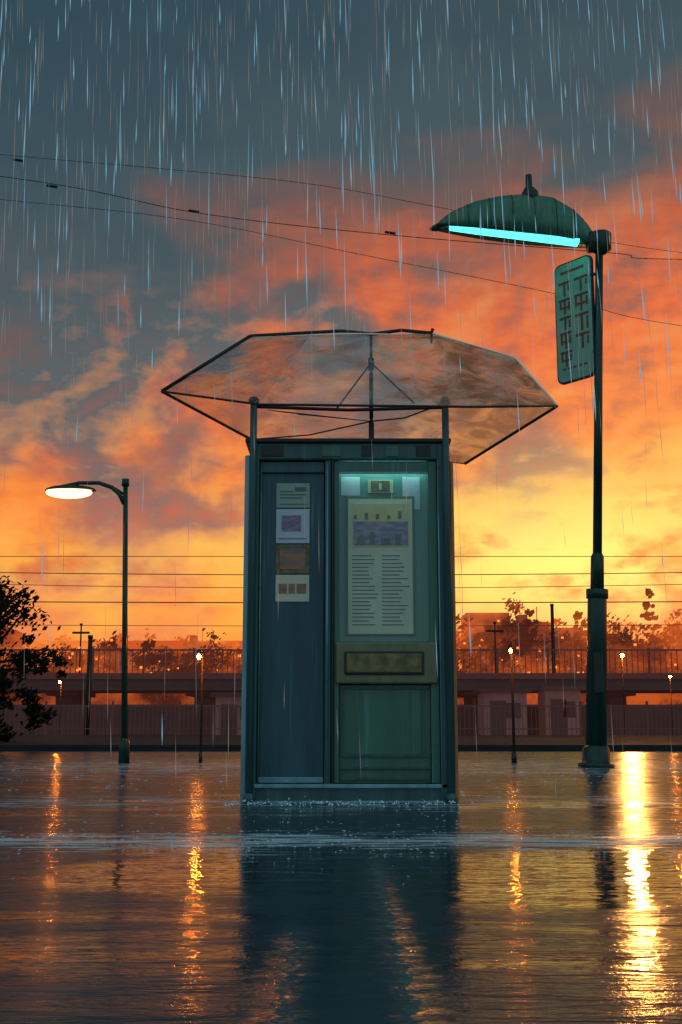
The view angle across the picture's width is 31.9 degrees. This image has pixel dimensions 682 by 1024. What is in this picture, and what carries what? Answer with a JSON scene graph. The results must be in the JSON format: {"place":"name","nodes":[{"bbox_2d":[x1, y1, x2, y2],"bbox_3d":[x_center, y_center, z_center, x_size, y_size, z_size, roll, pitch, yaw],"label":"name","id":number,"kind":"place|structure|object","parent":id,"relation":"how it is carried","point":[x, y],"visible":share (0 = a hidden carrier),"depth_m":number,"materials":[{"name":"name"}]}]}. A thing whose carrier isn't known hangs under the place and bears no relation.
{"place":"outdoors","nodes":[
{"label":"outdoors","id":0,"kind":"place"},
{"bbox_2d":[0,751,681,1023],"bbox_3d":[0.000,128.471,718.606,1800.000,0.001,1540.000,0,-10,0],"label":"water","id":1,"kind":"structure","parent":0,"point":[452,929],"depth_m":3.25,"materials":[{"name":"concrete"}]},
{"bbox_2d":[58,680,61,734],"bbox_3d":[-11.613,8.072,49.249,0.166,2.300,0.255,-4,-11,22],"label":"lamp post","id":2,"kind":"object","parent":1,"relation":"on","point":[60,681],"visible":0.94,"depth_m":49.35,"materials":[{"name":"black metal"}]},
{"bbox_2d":[72,623,89,672],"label":"utility pole","id":3,"kind":"object","parent":1,"relation":"on","point":[80,632],"visible":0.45,"depth_m":69.78,"materials":[{"name":"black wood"}]},
{"bbox_2d":[45,478,129,762],"bbox_3d":[-3.195,1.331,14.999,1.190,3.560,0.340,0,-10,0],"label":"street lamp","id":4,"kind":"object","parent":1,"relation":"on","point":[77,489],"visible":1,"depth_m":15.08,"materials":[{"name":"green metal"}]},
{"bbox_2d":[84,635,92,734],"bbox_3d":[-9.200,6.348,43.562,0.203,3.700,0.203,4,-11,-22],"label":"utility pole","id":5,"kind":"object","parent":1,"relation":"on","point":[89,675],"visible":0.78,"depth_m":43.52,"materials":[{"name":"black wood"}]},
{"bbox_2d":[195,649,203,761],"bbox_3d":[-1.759,2.414,14.923,0.090,1.400,0.208,-4,-11,21],"label":"lamp post","id":6,"kind":"object","parent":1,"relation":"on","point":[198,651],"visible":1,"depth_m":14.97,"materials":[{"name":"black metal"}]},
{"bbox_2d":[211,692,241,734],"bbox_3d":[-4.500,9.173,54.232,2.600,1.880,2.400,0,-10,0],"label":"storage hut","id":7,"kind":"object","parent":1,"relation":"on","point":[224,698],"visible":0.36,"depth_m":53.20,"materials":[{"name":"paint"}]},
{"bbox_2d":[221,704,236,734],"bbox_3d":[-5.000,9.250,53.185,0.700,1.360,0.027,0,-10,0],"label":"door","id":8,"kind":"structure","parent":7,"relation":"in","point":[232,710],"depth_m":53.18,"materials":[{"name":"concrete"}]},
{"bbox_2d":[0,648,681,704],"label":"elevated road","id":9,"kind":"structure","parent":1,"relation":"on","point":[72,687],"depth_m":59.44,"materials":[{"name":"concrete"}]},
{"bbox_2d":[0,701,681,734],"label":"fence","id":10,"kind":"object","parent":1,"relation":"on","point":[179,706],"visible":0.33,"depth_m":42.87,"materials":[{"name":"metal"}]},
{"bbox_2d":[0,607,681,670],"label":"city skyline","id":11,"kind":"structure","parent":1,"relation":"on","point":[479,621],"depth_m":136.62,"materials":[{"name":"brown"}]},
{"bbox_2d":[24,620,675,672],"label":"city lights","id":12,"kind":"object","parent":11,"relation":"attached to","point":[78,669],"visible":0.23,"depth_m":67.70},
{"bbox_2d":[0,745,681,750],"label":"kerb","id":13,"kind":"structure","parent":1,"relation":"on","point":[238,748],"depth_m":21.39,"materials":[{"name":"grey concrete"}]},
{"bbox_2d":[0,588,681,704],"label":"distant trees","id":14,"kind":"object","parent":1,"relation":"on","point":[527,640],"visible":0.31,"depth_m":97.52,"materials":[{"name":"brown plant"}]},
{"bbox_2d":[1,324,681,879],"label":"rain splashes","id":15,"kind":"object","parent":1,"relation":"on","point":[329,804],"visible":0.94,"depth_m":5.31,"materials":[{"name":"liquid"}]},
{"bbox_2d":[240,397,458,803],"bbox_3d":[0.050,0.583,7.751,1.300,2.490,0.974,0,-10,0],"label":"telephone booth","id":16,"kind":"object","parent":1,"relation":"on","point":[349,605],"visible":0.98,"depth_m":7.35,"materials":[{"name":"teal paint"}]},
{"bbox_2d":[161,328,557,464],"bbox_3d":[0.120,-0.800,7.922,2.615,0.833,1.095,0,-10,0],"label":"transparent umbrella","id":17,"kind":"object","parent":16,"relation":"on","point":[505,419],"visible":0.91,"depth_m":7.91,"materials":[{"name":"clear plastic"}]},
{"bbox_2d":[339,474,428,641],"bbox_3d":[0.279,0.258,7.520,0.638,1.130,0.018,0,-10,0],"label":"window back","id":18,"kind":"structure","parent":16,"relation":"in","point":[420,516],"depth_m":7.50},
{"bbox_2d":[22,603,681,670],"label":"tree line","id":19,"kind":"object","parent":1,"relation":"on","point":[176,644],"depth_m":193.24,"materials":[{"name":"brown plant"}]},
{"bbox_2d":[486,622,503,672],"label":"utility pole","id":20,"kind":"object","parent":1,"relation":"on","point":[494,630],"visible":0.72,"depth_m":69.80,"materials":[{"name":"black wood"}]},
{"bbox_2d":[473,688,531,734],"bbox_3d":[7.350,9.118,54.495,2.300,2.080,2.900,0,-10,0],"label":"storage hut","id":21,"kind":"object","parent":1,"relation":"on","point":[494,696],"visible":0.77,"depth_m":53.25,"materials":[{"name":"paint"}]},
{"bbox_2d":[490,701,505,734],"bbox_3d":[7.000,9.172,53.200,0.700,1.520,0.027,0,-10,0],"label":"door","id":22,"kind":"structure","parent":21,"relation":"in","point":[495,721],"depth_m":53.19,"materials":[{"name":"concrete"}]},
{"bbox_2d":[506,703,520,717],"bbox_3d":[7.683,8.844,53.258,0.665,0.665,0.027,0,-10,0],"label":"window","id":23,"kind":"structure","parent":21,"relation":"in","point":[517,709],"depth_m":53.24,"materials":[{"name":"glass"}]},
{"bbox_2d":[508,644,516,762],"bbox_3d":[2.116,2.352,14.745,0.070,1.460,0.211,-2,-10,13],"label":"lamp post","id":24,"kind":"object","parent":1,"relation":"on","point":[513,753],"visible":1,"depth_m":14.77,"materials":[{"name":"black metal"}]},
{"bbox_2d":[430,174,614,767],"bbox_3d":[2.130,-0.616,13.712,2.153,6.959,0.436,0,-10,0],"label":"street lamp","id":25,"kind":"object","parent":1,"relation":"on","point":[554,223],"visible":0.97,"depth_m":14.00,"materials":[{"name":"green metal"}]},
{"bbox_2d":[554,255,595,384],"bbox_3d":[2.807,-2.293,14.216,0.106,1.500,0.642,10,-14,-43],"label":"street sign","id":26,"kind":"object","parent":25,"relation":"attached to","point":[580,279],"visible":0.99,"depth_m":14.21,"materials":[{"name":"green metal"}]},
{"bbox_2d":[550,604,555,672],"bbox_3d":[10.700,7.863,60.052,0.203,6.500,0.203,4,-11,-22],"label":"utility pole","id":27,"kind":"object","parent":1,"relation":"on","point":[552,627],"visible":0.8,"depth_m":60.28,"materials":[{"name":"black wood"}]},
{"bbox_2d":[533,686,585,734],"bbox_3d":[10.000,9.113,54.750,2.000,2.180,2.400,0,-10,0],"label":"storage hut","id":28,"kind":"object","parent":1,"relation":"on","point":[550,695],"visible":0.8,"depth_m":53.76,"materials":[{"name":"paint"}]},
{"bbox_2d":[551,699,566,734],"bbox_3d":[9.800,9.220,53.699,0.700,1.600,0.027,0,-10,0],"label":"door","id":29,"kind":"structure","parent":28,"relation":"in","point":[554,722],"depth_m":53.67,"materials":[{"name":"concrete"}]},
{"bbox_2d":[563,701,575,716],"bbox_3d":[10.280,8.875,53.760,0.560,0.700,0.027,0,-10,0],"label":"window","id":30,"kind":"structure","parent":28,"relation":"in","point":[568,709],"depth_m":53.75,"materials":[{"name":"glass"}]},
{"bbox_2d":[620,653,626,734],"bbox_3d":[11.663,7.526,49.321,0.259,3.400,0.294,4,-11,-22],"label":"lamp post","id":31,"kind":"object","parent":1,"relation":"on","point":[622,655],"visible":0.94,"depth_m":49.48,"materials":[{"name":"black metal"}]},
{"bbox_2d":[668,675,673,734],"bbox_3d":[14.187,8.275,51.244,0.166,2.600,0.255,-4,-11,22],"label":"lamp post","id":32,"kind":"object","parent":1,"relation":"on","point":[671,703],"visible":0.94,"depth_m":51.34,"materials":[{"name":"black metal"}]},
{"bbox_2d":[0,0,681,788],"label":"rain","id":33,"kind":"object","parent":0,"point":[344,236],"visible":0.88,"depth_m":10.83,"materials":[{"name":"clear liquid"}]},
{"bbox_2d":[0,707,681,734],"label":"wall","id":34,"kind":"structure","parent":0,"point":[206,723],"depth_m":56.15,"materials":[{"name":"concrete"}]},
{"bbox_2d":[0,735,681,744],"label":"pavement","id":35,"kind":"structure","parent":0,"point":[236,740],"depth_m":27.83,"materials":[{"name":"grey concrete"}]},
{"bbox_2d":[0,683,56,741],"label":"hedge","id":36,"kind":"object","parent":35,"relation":"on","point":[32,710],"visible":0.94,"depth_m":25.57,"materials":[{"name":"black plant"}]},
{"bbox_2d":[0,575,72,716],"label":"broadleaf tree","id":37,"kind":"object","parent":35,"relation":"on","point":[20,659],"visible":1,"depth_m":23.68,"materials":[{"name":"black plant"}]},
{"bbox_3d":[-16.000,3.490,34.929,1.000,6.300,0.220,0,-10,0],"label":"utility pole","id":38,"kind":"object","parent":35,"relation":"on","visible":0},
{"bbox_2d":[0,154,681,625],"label":"overhead wires","id":39,"kind":"object","parent":38,"relation":"attached to","point":[242,556],"visible":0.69,"depth_m":35.06,"materials":[{"name":"black metal"}]},
{"bbox_2d":[0,0,681,640],"label":"sky","id":40,"kind":"structure","parent":0,"point":[542,489],"materials":[{"name":"orange"}]}
]}

